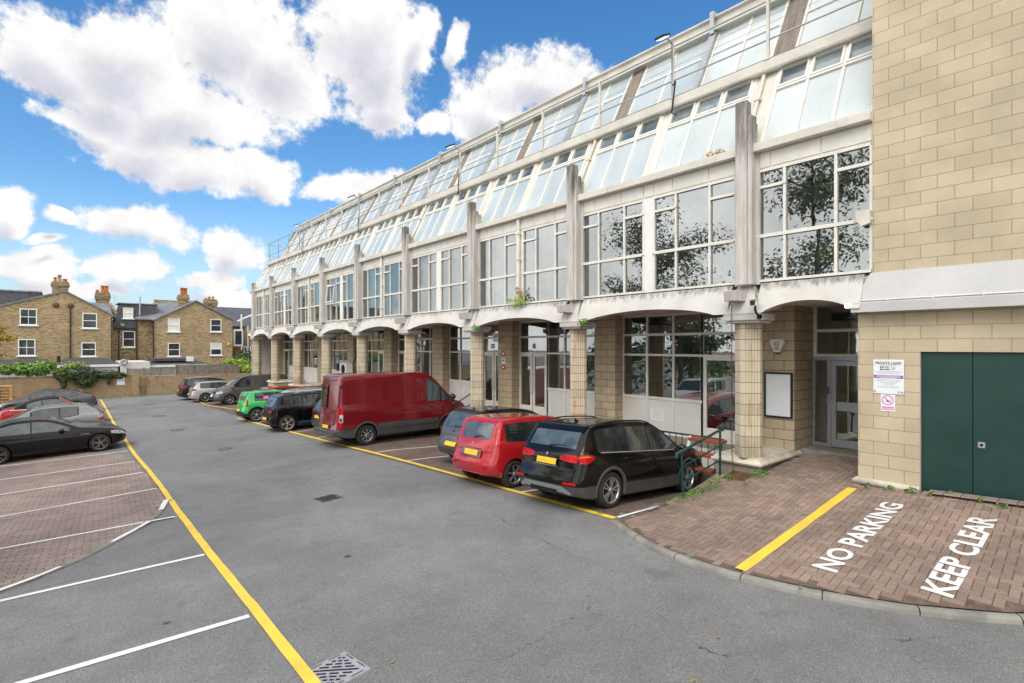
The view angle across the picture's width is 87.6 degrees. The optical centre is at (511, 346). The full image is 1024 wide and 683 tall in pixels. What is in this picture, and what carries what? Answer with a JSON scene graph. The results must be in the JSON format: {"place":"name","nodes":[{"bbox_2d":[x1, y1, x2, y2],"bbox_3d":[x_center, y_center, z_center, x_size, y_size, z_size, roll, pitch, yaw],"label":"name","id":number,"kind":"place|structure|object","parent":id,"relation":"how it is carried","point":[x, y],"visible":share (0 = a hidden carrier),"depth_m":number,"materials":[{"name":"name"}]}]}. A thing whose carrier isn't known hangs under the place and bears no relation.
{"place":"outdoors","nodes":[
{"label":"outdoors","id":0,"kind":"place"},
{"bbox_2d":[0,275,115,375],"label":"brick house","id":1,"kind":"structure","parent":0,"point":[62,321],"depth_m":47.18,"materials":[{"name":"brick"}]},
{"bbox_2d":[16,339,36,356],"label":"window","id":2,"kind":"structure","parent":1,"relation":"in","point":[26,347],"depth_m":45.90,"materials":[{"name":"white glass"}]},
{"bbox_2d":[18,308,38,325],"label":"window","id":3,"kind":"structure","parent":1,"relation":"in","point":[28,317],"depth_m":45.95,"materials":[{"name":"white glass"}]},
{"bbox_2d":[80,342,97,357],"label":"window","id":4,"kind":"structure","parent":1,"relation":"in","point":[88,349],"depth_m":48.59,"materials":[{"name":"white glass"}]},
{"bbox_2d":[81,313,98,328],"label":"window","id":5,"kind":"structure","parent":1,"relation":"in","point":[89,320],"depth_m":48.64,"materials":[{"name":"white glass"}]},
{"bbox_2d":[0,452,166,586],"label":"paving","id":6,"kind":"structure","parent":0,"point":[29,527],"depth_m":12.41,"materials":[{"name":"brown brick"}]},
{"bbox_2d":[0,416,126,464],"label":"parked saloon","id":7,"kind":"object","parent":6,"relation":"on","point":[27,436],"visible":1,"depth_m":19.35,"materials":[{"name":"black paint"}]},
{"bbox_2d":[0,423,29,435],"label":"side window","id":8,"kind":"structure","parent":7,"relation":"in","point":[18,429],"depth_m":18.76,"materials":[{"name":"grey glass"}]},
{"bbox_2d":[32,422,68,432],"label":"side window","id":9,"kind":"structure","parent":7,"relation":"in","point":[37,427],"depth_m":19.27,"materials":[{"name":"grey glass"}]},
{"bbox_2d":[0,516,174,548],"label":"white bay line","id":10,"kind":"object","parent":6,"relation":"on","point":[83,533],"visible":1,"depth_m":9.95,"materials":[{"name":"paint"}]},
{"bbox_2d":[96,402,111,422],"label":"paving","id":11,"kind":"structure","parent":0,"point":[107,420],"depth_m":29.66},
{"bbox_2d":[0,385,12,402],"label":"pallet stack","id":12,"kind":"object","parent":11,"relation":"on","point":[10,394],"visible":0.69,"depth_m":36.49,"materials":[{"name":"brown wood"}]},
{"bbox_2d":[0,389,96,410],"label":"parked saloon","id":13,"kind":"object","parent":11,"relation":"on","point":[77,396],"visible":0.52,"depth_m":32.26,"materials":[{"name":"paint"}]},
{"bbox_2d":[0,396,104,420],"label":"convertible","id":14,"kind":"object","parent":11,"relation":"on","point":[7,413],"visible":0.24,"depth_m":26.51,"materials":[{"name":"red paint"}]},
{"bbox_2d":[0,402,105,422],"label":"parked saloon","id":15,"kind":"object","parent":11,"relation":"on","point":[81,412],"visible":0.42,"depth_m":22.30,"materials":[{"name":"grey paint"}]},
{"bbox_2d":[31,408,58,417],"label":"side window","id":16,"kind":"structure","parent":15,"relation":"in","point":[54,412],"depth_m":21.82,"materials":[{"name":"grey glass"}]},
{"bbox_2d":[60,407,77,417],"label":"side window","id":17,"kind":"structure","parent":15,"relation":"in","point":[68,411],"depth_m":22.22,"materials":[{"name":"grey glass"}]},
{"bbox_2d":[134,288,234,363],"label":"brick house","id":18,"kind":"structure","parent":0,"point":[183,326],"depth_m":54.15,"materials":[{"name":"brick"}]},
{"bbox_2d":[166,318,181,332],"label":"window","id":19,"kind":"structure","parent":18,"relation":"in","point":[173,324],"depth_m":52.85,"materials":[{"name":"white glass"}]},
{"bbox_2d":[166,343,181,356],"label":"window","id":20,"kind":"structure","parent":18,"relation":"in","point":[173,348],"depth_m":52.85,"materials":[{"name":"white glass"}]},
{"bbox_2d":[209,319,222,332],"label":"window","id":21,"kind":"structure","parent":18,"relation":"in","point":[215,324],"depth_m":55.24,"materials":[{"name":"white glass"}]},
{"bbox_2d":[209,343,222,355],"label":"window","id":22,"kind":"structure","parent":18,"relation":"in","point":[215,348],"depth_m":55.24,"materials":[{"name":"white glass"}]},
{"bbox_2d":[217,307,251,372],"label":"brick house","id":23,"kind":"structure","parent":0,"point":[241,327],"depth_m":62.15,"materials":[{"name":"brick"}]},
{"bbox_2d":[0,0,743,309],"label":"sky","id":24,"kind":"structure","parent":0,"point":[150,150],"materials":[{"name":"blue"}]},
{"bbox_2d":[183,397,693,519],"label":"bay paving","id":25,"kind":"structure","parent":0,"point":[629,503],"depth_m":15.76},
{"bbox_2d":[176,376,225,399],"bbox_3d":[-23.190,3.186,41.429,4.669,1.679,2.297,0,-1,-40],"label":"estate car","id":26,"kind":"object","parent":25,"relation":"on","point":[185,384],"visible":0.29,"depth_m":39.84,"materials":[{"name":"paint"}]},
{"bbox_2d":[188,380,227,401],"bbox_3d":[-21.410,3.262,39.463,4.343,1.470,2.240,0,-1,-40],"label":"parked hatchback","id":27,"kind":"object","parent":25,"relation":"on","point":[202,391],"visible":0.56,"depth_m":38.06,"materials":[{"name":"silver paint"}]},
{"bbox_2d":[210,374,287,404],"bbox_3d":[-18.421,2.975,37.634,4.983,1.970,2.434,0,-1,-40],"label":"panel van","id":28,"kind":"object","parent":25,"relation":"on","point":[229,392],"visible":0.61,"depth_m":36.51,"materials":[{"name":"grey paint"}]},
{"bbox_2d":[235,389,284,421],"bbox_3d":[-12.172,3.001,27.977,4.008,1.500,2.221,-1,-1,-40],"label":"electric hatchback","id":29,"kind":"object","parent":25,"relation":"on","point":[250,405],"visible":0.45,"depth_m":26.54,"materials":[{"name":"green paint"}]},
{"bbox_2d":[259,385,301,389],"bbox_3d":[-12.660,3.041,31.089,4.131,1.530,2.193,0,-1,-40],"label":"parked hatchback","id":30,"kind":"object","parent":25,"relation":"on","point":[284,387],"visible":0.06,"depth_m":30.15,"materials":[{"name":"red paint"}]},
{"bbox_2d":[261,391,320,431],"bbox_3d":[-9.036,2.826,24.144,4.102,1.580,2.219,-1,-1,-40],"label":"electric hatchback","id":31,"kind":"object","parent":25,"relation":"on","point":[287,411],"visible":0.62,"depth_m":22.86,"materials":[{"name":"black paint"}]},
{"bbox_2d":[281,387,321,392],"bbox_3d":[-9.498,2.866,27.031,4.643,1.599,2.259,0,-2,-40],"label":"estate car","id":32,"kind":"object","parent":25,"relation":"on","point":[317,389],"visible":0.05,"depth_m":26.10,"materials":[{"name":"silver paint"}]},
{"bbox_2d":[311,399,320,426],"bbox_3d":[-6.197,2.770,22.745,4.263,1.500,2.221,0,-1,-40],"label":"parked hatchback","id":33,"kind":"object","parent":25,"relation":"on","point":[315,417],"visible":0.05,"depth_m":21.67,"materials":[{"name":"paint"}]},
{"bbox_2d":[314,371,464,444],"bbox_3d":[-4.384,2.195,20.273,5.722,2.500,2.685,0,-1,-40],"label":"panel van","id":34,"kind":"object","parent":25,"relation":"on","point":[364,408],"visible":0.85,"depth_m":18.91,"materials":[{"name":"red paint"}]},
{"bbox_2d":[437,406,538,457],"bbox_3d":[-0.089,2.556,15.985,4.268,1.589,2.202,3,-3,-40],"label":"parked hatchback","id":35,"kind":"object","parent":25,"relation":"on","point":[451,426],"visible":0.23,"depth_m":14.97,"materials":[{"name":"grey paint"}]},
{"bbox_2d":[451,406,561,487],"bbox_3d":[0.573,2.369,13.477,4.202,1.768,2.145,4,-4,-41],"label":"parked hatchback","id":36,"kind":"object","parent":25,"relation":"on","point":[491,444],"visible":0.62,"depth_m":12.04,"materials":[{"name":"red paint"}]},
{"bbox_2d":[516,415,702,508],"bbox_3d":[2.287,2.366,11.623,4.527,1.639,2.278,5,-5,-41],"label":"parked suv","id":37,"kind":"object","parent":25,"relation":"on","point":[607,463],"visible":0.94,"depth_m":10.39,"materials":[{"name":"black paint"}]},
{"bbox_2d":[694,472,715,486],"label":"area kerb","id":38,"kind":"structure","parent":25,"relation":"on","point":[703,477],"depth_m":12.42,"materials":[{"name":"concrete"}]},
{"bbox_2d":[661,430,723,472],"bbox_3d":[3.615,2.736,13.534,0.060,1.282,3.700,0,0,-40],"label":"area railing","id":39,"kind":"object","parent":38,"relation":"on","point":[669,432],"visible":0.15,"depth_m":12.77,"materials":[{"name":"metal"}]},
{"bbox_2d":[0,394,1023,682],"bbox_3d":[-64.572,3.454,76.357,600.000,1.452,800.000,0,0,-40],"label":"ground","id":40,"kind":"structure","parent":0,"point":[380,566],"depth_m":6.56,"materials":[{"name":"grey asphalt"}]},
{"bbox_2d":[0,319,17,364],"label":"autumn tree","id":41,"kind":"object","parent":40,"relation":"on","point":[8,337],"visible":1,"depth_m":37.34,"materials":[{"name":"yellow plant"}]},
{"bbox_2d":[0,356,60,376],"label":"house extension","id":42,"kind":"object","parent":40,"relation":"on","point":[12,361],"visible":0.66,"depth_m":43.75,"materials":[{"name":"fabric"}]},
{"bbox_2d":[0,501,168,592],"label":"kerb","id":43,"kind":"structure","parent":40,"relation":"on","point":[156,514],"depth_m":8.62,"materials":[{"name":"concrete"}]},
{"bbox_2d":[57,358,119,374],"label":"house extension","id":44,"kind":"object","parent":40,"relation":"on","point":[104,364],"visible":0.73,"depth_m":45.24,"materials":[{"name":"fabric"}]},
{"bbox_2d":[0,554,203,601],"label":"white bay line","id":45,"kind":"object","parent":40,"relation":"on","point":[14,597],"visible":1,"depth_m":7.65,"materials":[{"name":"paint"}]},
{"bbox_2d":[89,285,157,361],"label":"brick house","id":46,"kind":"structure","parent":40,"relation":"on","point":[132,338],"depth_m":51.51,"materials":[{"name":"brick"}]},
{"bbox_2d":[121,331,135,347],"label":"window","id":47,"kind":"structure","parent":46,"relation":"in","point":[128,336],"depth_m":51.46,"materials":[{"name":"white glass"}]},
{"bbox_2d":[0,373,251,402],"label":"boundary wall","id":48,"kind":"structure","parent":40,"relation":"on","point":[137,384],"depth_m":43.00,"materials":[{"name":"brick"}]},
{"bbox_2d":[0,359,56,376],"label":"shrub","id":49,"kind":"object","parent":48,"relation":"on","point":[40,366],"visible":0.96,"depth_m":40.15,"materials":[{"name":"green plant"}]},
{"bbox_2d":[53,362,126,388],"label":"ivy","id":50,"kind":"object","parent":48,"relation":"on","point":[82,378],"visible":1,"depth_m":41.47,"materials":[{"name":"green plant"}]},
{"bbox_2d":[127,367,174,375],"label":"timber fence","id":51,"kind":"object","parent":48,"relation":"on","point":[144,371],"visible":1,"depth_m":44.99,"materials":[{"name":"grey wood"}]},
{"bbox_2d":[175,363,239,374],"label":"timber fence","id":52,"kind":"object","parent":48,"relation":"on","point":[209,368],"visible":0.98,"depth_m":47.72,"materials":[{"name":"grey wood"}]},
{"bbox_2d":[14,614,249,682],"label":"white bay line","id":53,"kind":"object","parent":40,"relation":"on","point":[79,665],"visible":1,"depth_m":5.57,"materials":[{"name":"paint"}]},
{"bbox_2d":[115,360,149,375],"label":"van","id":54,"kind":"object","parent":40,"relation":"on","point":[136,364],"visible":0.36,"depth_m":45.76,"materials":[{"name":"white metal"}]},
{"bbox_2d":[100,400,172,499],"bbox_3d":[-19.663,3.807,26.556,0.200,0.551,37.055,0,0,-40],"label":"yellow line","id":55,"kind":"object","parent":40,"relation":"on","point":[165,492],"visible":0.8,"depth_m":16.50,"materials":[{"name":"paint"}]},
{"bbox_2d":[148,356,208,375],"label":"house extension","id":56,"kind":"object","parent":40,"relation":"on","point":[166,362],"visible":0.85,"depth_m":48.98,"materials":[{"name":"fabric"}]},
{"bbox_2d":[220,356,251,372],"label":"shrub","id":57,"kind":"object","parent":40,"relation":"on","point":[245,367],"visible":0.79,"depth_m":49.72,"materials":[{"name":"green plant"}]},
{"bbox_2d":[168,500,320,682],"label":"yellow line","id":58,"kind":"object","parent":40,"relation":"on","point":[295,660],"visible":1,"depth_m":6.40,"materials":[{"name":"paint"}]},
{"bbox_2d":[310,651,370,682],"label":"drain grate","id":59,"kind":"object","parent":40,"relation":"on","point":[344,667],"visible":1,"depth_m":5.13,"materials":[{"name":"metal"}]},
{"bbox_2d":[237,418,615,518],"bbox_3d":[-6.291,3.412,18.961,0.418,0.812,25.124,0,0,-41],"label":"yellow line","id":60,"kind":"object","parent":40,"relation":"on","point":[563,504],"visible":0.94,"depth_m":12.83,"materials":[{"name":"paint"}]},
{"bbox_2d":[247,0,872,475],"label":"office building","id":61,"kind":"structure","parent":40,"relation":"on","point":[617,200],"depth_m":15.95,"materials":[{"name":"brick"},{"name":"concrete"},{"name":"glass"}]},
{"bbox_2d":[257,295,262,327],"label":"window","id":62,"kind":"structure","parent":61,"relation":"in","point":[260,299],"depth_m":38.68,"materials":[{"name":"white glass"}]},
{"bbox_2d":[265,294,268,326],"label":"window","id":63,"kind":"structure","parent":61,"relation":"in","point":[267,295],"depth_m":37.26,"materials":[{"name":"white glass"}]},
{"bbox_2d":[274,290,283,326],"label":"window","id":64,"kind":"structure","parent":61,"relation":"in","point":[279,297],"depth_m":35.16,"materials":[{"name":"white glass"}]},
{"bbox_2d":[285,288,290,325],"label":"window","id":65,"kind":"structure","parent":61,"relation":"in","point":[288,291],"depth_m":33.87,"materials":[{"name":"white glass"}]},
{"bbox_2d":[298,284,307,323],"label":"window","id":66,"kind":"structure","parent":61,"relation":"in","point":[303,290],"depth_m":31.84,"materials":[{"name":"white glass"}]},
{"bbox_2d":[310,281,318,322],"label":"window","id":67,"kind":"structure","parent":61,"relation":"in","point":[312,308],"depth_m":30.57,"materials":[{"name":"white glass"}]},
{"bbox_2d":[325,276,340,321],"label":"window","id":68,"kind":"structure","parent":61,"relation":"in","point":[331,285],"depth_m":28.08,"materials":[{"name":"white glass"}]},
{"bbox_2d":[336,339,356,372],"bbox_3d":[-9.290,0.963,30.189,1.000,2.725,1.700,0,0,-40],"label":"air conditioner","id":69,"kind":"object","parent":61,"relation":"on","point":[344,367],"visible":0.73,"depth_m":29.64,"materials":[{"name":"white plastic"}]},
{"bbox_2d":[342,272,353,319],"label":"window","id":70,"kind":"structure","parent":61,"relation":"in","point":[347,275],"depth_m":26.93,"materials":[{"name":"white glass"}]},
{"bbox_2d":[363,266,379,318],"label":"window","id":71,"kind":"structure","parent":61,"relation":"in","point":[374,273],"depth_m":24.95,"materials":[{"name":"white glass"}]},
{"bbox_2d":[383,260,401,316],"bbox_3d":[-5.033,-2.475,23.111,0.180,2.310,2.014,0,0,-40],"label":"window","id":72,"kind":"structure","parent":61,"relation":"in","point":[390,271],"depth_m":23.40,"materials":[{"name":"white metal"}]},
{"bbox_2d":[410,252,436,313],"bbox_3d":[-3.479,-2.475,21.273,0.180,2.310,2.001,0,0,-40],"label":"window","id":73,"kind":"structure","parent":61,"relation":"in","point":[434,257],"depth_m":20.94,"materials":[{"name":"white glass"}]},
{"bbox_2d":[440,244,466,310],"bbox_3d":[-2.029,-2.475,19.558,0.180,2.310,2.009,0,0,-40],"label":"window","id":74,"kind":"structure","parent":61,"relation":"in","point":[459,254],"depth_m":19.81,"materials":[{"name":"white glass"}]},
{"bbox_2d":[485,353,493,405],"bbox_3d":[-0.936,1.350,21.171,0.127,2.140,0.640,0,0,-40],"label":"door","id":75,"kind":"structure","parent":61,"relation":"in","point":[487,402],"depth_m":20.98,"materials":[{"name":"white metal"}]},
{"bbox_2d":[494,353,497,405],"bbox_3d":[-0.487,1.350,20.641,0.127,2.140,0.640,0,0,-40],"label":"door","id":76,"kind":"structure","parent":61,"relation":"in","point":[495,354],"depth_m":20.84,"materials":[{"name":"white metal"}]},
{"bbox_2d":[478,231,516,307],"bbox_3d":[-0.458,-2.475,17.701,0.180,2.310,2.056,0,0,-40],"label":"window","id":77,"kind":"structure","parent":61,"relation":"in","point":[502,275],"depth_m":17.71,"materials":[{"name":"white metal"}]},
{"bbox_2d":[519,354,532,410],"bbox_3d":[0.488,1.350,19.488,0.127,2.140,0.690,0,0,-40],"label":"door","id":78,"kind":"structure","parent":61,"relation":"in","point":[522,406],"depth_m":19.45,"materials":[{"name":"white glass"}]},
{"bbox_2d":[532,354,546,414],"bbox_3d":[0.969,1.350,18.919,0.127,2.140,0.690,0,0,-40],"label":"door","id":79,"kind":"structure","parent":61,"relation":"in","point":[540,410],"depth_m":19.01,"materials":[{"name":"white metal"}]},
{"bbox_2d":[521,219,566,303],"bbox_3d":[1.027,-2.475,15.945,0.180,2.310,2.064,0,0,-40],"label":"window","id":80,"kind":"structure","parent":61,"relation":"in","point":[549,235],"depth_m":16.17,"materials":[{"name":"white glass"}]},
{"bbox_2d":[581,200,644,298],"bbox_3d":[2.610,-2.475,14.026,0.120,2.310,2.110,0,0,-40],"label":"window","id":81,"kind":"structure","parent":61,"relation":"in","point":[625,217],"depth_m":13.69,"materials":[{"name":"white metal"}]},
{"bbox_2d":[651,408,663,420],"bbox_3d":[4.135,1.950,15.218,0.005,0.340,0.440,0,0,-40],"label":"paper notice","id":82,"kind":"object","parent":61,"relation":"attached to","point":[657,414],"visible":1,"depth_m":15.21,"materials":[{"name":"grey"}]},
{"bbox_2d":[655,33,676,115],"bbox_3d":[3.875,-6.794,13.361,0.606,1.984,0.319,0,0,-40],"label":"floodlight","id":83,"kind":"object","parent":61,"relation":"attached to","point":[663,36],"visible":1,"depth_m":13.46,"materials":[{"name":"black plastic"}]},
{"bbox_2d":[652,177,734,291],"bbox_3d":[4.131,-2.475,12.228,0.120,2.310,2.120,0,0,-40],"label":"window","id":84,"kind":"structure","parent":61,"relation":"in","point":[709,185],"depth_m":12.36,"materials":[{"name":"white metal"}]},
{"bbox_2d":[687,435,726,473],"bbox_3d":[4.310,2.520,12.171,0.500,0.860,0.980,0,0,-40],"label":"slatted bench","id":85,"kind":"object","parent":61,"relation":"on","point":[707,455],"visible":0.48,"depth_m":12.02,"materials":[{"name":"red wood"}]},
{"bbox_2d":[703,357,734,441],"bbox_3d":[5.410,1.350,13.723,0.055,2.140,1.040,0,0,-40],"label":"door","id":86,"kind":"structure","parent":61,"relation":"in","point":[726,434],"depth_m":14.04,"materials":[{"name":"white metal"}]},
{"bbox_2d":[731,301,733,472],"bbox_3d":[4.546,0.852,11.021,0.098,3.558,0.042,0,0,-40],"label":"rain chain","id":87,"kind":"object","parent":61,"relation":"hanging from","point":[732,389],"visible":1,"depth_m":10.99,"materials":[{"name":"metal"}]},
{"bbox_2d":[769,339,785,353],"bbox_3d":[6.085,0.007,12.244,0.090,0.335,0.340,0,0,-40],"label":"alarm box","id":88,"kind":"object","parent":61,"relation":"attached to","point":[777,345],"visible":1,"depth_m":12.20,"materials":[{"name":"white plastic"}]},
{"bbox_2d":[764,372,792,418],"bbox_3d":[6.106,1.120,12.256,0.043,1.040,0.630,0,0,-40],"label":"notice board","id":89,"kind":"object","parent":61,"relation":"attached to","point":[778,394],"visible":1,"depth_m":12.24,"materials":[{"name":"white plastic"}]},
{"bbox_2d":[756,142,872,281],"bbox_3d":[5.754,-2.475,10.308,0.120,2.310,2.110,0,0,-40],"label":"window","id":90,"kind":"structure","parent":61,"relation":"in","point":[836,224],"depth_m":9.97,"materials":[{"name":"white metal"}]},
{"bbox_2d":[827,361,857,449],"bbox_3d":[7.754,1.330,11.947,0.150,1.980,1.232,0,0,-40],"label":"entrance door","id":91,"kind":"structure","parent":61,"relation":"in","point":[835,406],"depth_m":12.28,"materials":[{"name":"grey metal"}]},
{"bbox_2d":[817,224,868,276],"bbox_3d":[6.433,-1.831,10.017,0.461,1.123,1.168,0,0,-40],"label":"potted monstera","id":92,"kind":"object","parent":61,"relation":"on","point":[845,239],"visible":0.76,"depth_m":10.06,"materials":[{"name":"plant"}]},
{"bbox_2d":[856,209,871,226],"bbox_3d":[6.283,-2.280,9.543,0.120,0.280,0.220,0,0,-40],"label":"motion sensor","id":93,"kind":"object","parent":61,"relation":"attached to","point":[863,218],"visible":1,"depth_m":9.49,"materials":[{"name":"white plastic"}]},
{"bbox_2d":[610,520,1023,624],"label":"ramp kerb","id":94,"kind":"structure","parent":40,"relation":"on","point":[1015,618],"depth_m":6.11,"materials":[{"name":"concrete"}]},
{"bbox_2d":[619,454,1023,611],"bbox_3d":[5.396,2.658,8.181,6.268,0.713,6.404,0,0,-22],"label":"ramp paving","id":95,"kind":"structure","parent":40,"relation":"on","point":[725,521],"depth_m":7.71,"materials":[{"name":"brown brick"}]},
{"bbox_2d":[666,473,724,503],"bbox_3d":[3.666,2.809,10.565,1.899,0.284,0.197,0,0,-40],"label":"ramp edging","id":96,"kind":"object","parent":95,"relation":"on","point":[702,484],"visible":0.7,"depth_m":10.70,"materials":[{"name":"concrete"}]},
{"bbox_2d":[675,428,723,497],"bbox_3d":[3.764,2.318,10.648,1.769,1.231,0.054,0,0,-40],"label":"handrail","id":97,"kind":"object","parent":96,"relation":"on","point":[680,452],"visible":0.94,"depth_m":10.56,"materials":[{"name":"metal"}]},
{"bbox_2d":[666,469,770,501],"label":"weeds","id":98,"kind":"object","parent":95,"relation":"on","point":[714,482],"visible":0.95,"depth_m":10.53,"materials":[{"name":"green plant"}]},
{"bbox_2d":[723,470,752,480],"bbox_3d":[4.613,2.640,10.874,0.428,0.094,0.450,0,0,-40],"label":"gully grate","id":99,"kind":"object","parent":95,"relation":"on","point":[742,476],"visible":0.91,"depth_m":10.86,"materials":[{"name":"brown metal"}]},
{"bbox_2d":[735,487,856,570],"bbox_3d":[4.462,2.680,8.134,3.960,0.382,0.162,0,0,-40],"label":"yellow line","id":100,"kind":"object","parent":95,"relation":"on","point":[760,554],"visible":1,"depth_m":7.84,"materials":[{"name":"paint"}]},
{"bbox_2d":[811,502,902,572],"bbox_3d":[4.994,2.644,7.599,2.844,0.301,0.316,0,0,-40],"label":"painted lettering","id":101,"kind":"object","parent":95,"relation":"on","point":[851,542],"visible":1,"depth_m":7.48,"materials":[{"name":"white paint"}]},
{"bbox_2d":[864,482,1007,508],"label":"weeds","id":102,"kind":"object","parent":95,"relation":"on","point":[930,494],"visible":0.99,"depth_m":8.84,"materials":[{"name":"green plant"}]},
{"bbox_2d":[921,517,997,597],"bbox_3d":[5.771,2.611,6.833,2.642,0.323,0.315,0,0,-40],"label":"painted lettering","id":103,"kind":"object","parent":95,"relation":"on","point":[951,569],"visible":1,"depth_m":6.58,"materials":[{"name":"white paint"}]},
{"bbox_2d":[927,490,1023,505],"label":"door sill bricks","id":104,"kind":"object","parent":95,"relation":"on","point":[991,499],"depth_m":8.25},
{"bbox_2d":[851,0,1023,501],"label":"block tower","id":105,"kind":"structure","parent":40,"relation":"on","point":[940,310],"depth_m":8.68,"materials":[{"name":"brick"}]},
{"bbox_2d":[881,394,894,411],"bbox_3d":[6.538,0.984,9.294,0.008,0.292,0.210,0,0,-40],"label":"no smoking sign","id":106,"kind":"object","parent":105,"relation":"attached to","point":[887,402],"visible":1,"depth_m":9.29,"materials":[{"name":"white"}]},
{"bbox_2d":[873,359,903,394],"bbox_3d":[6.542,0.532,9.284,0.016,0.595,0.450,0,0,-40],"label":"parking sign","id":107,"kind":"object","parent":105,"relation":"attached to","point":[888,376],"visible":1,"depth_m":9.28,"materials":[{"name":"white plastic"}]},
{"bbox_2d":[922,352,972,494],"bbox_3d":[7.119,1.322,8.748,0.050,2.436,0.654,0,0,-40],"label":"door","id":108,"kind":"structure","parent":105,"relation":"in","point":[947,378],"depth_m":8.72,"materials":[{"name":"green metal"}]},
{"bbox_2d":[973,353,1023,501],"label":"door","id":109,"kind":"structure","parent":105,"relation":"in","point":[998,378],"depth_m":8.25,"materials":[{"name":"green metal"}]},
{"bbox_2d":[816,391,857,440],"bbox_3d":[8.654,1.788,13.925,2.500,1.076,0.490,0,0,-40],"label":"entrance counter","id":110,"kind":"object","parent":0,"point":[847,424],"visible":0.43,"depth_m":13.32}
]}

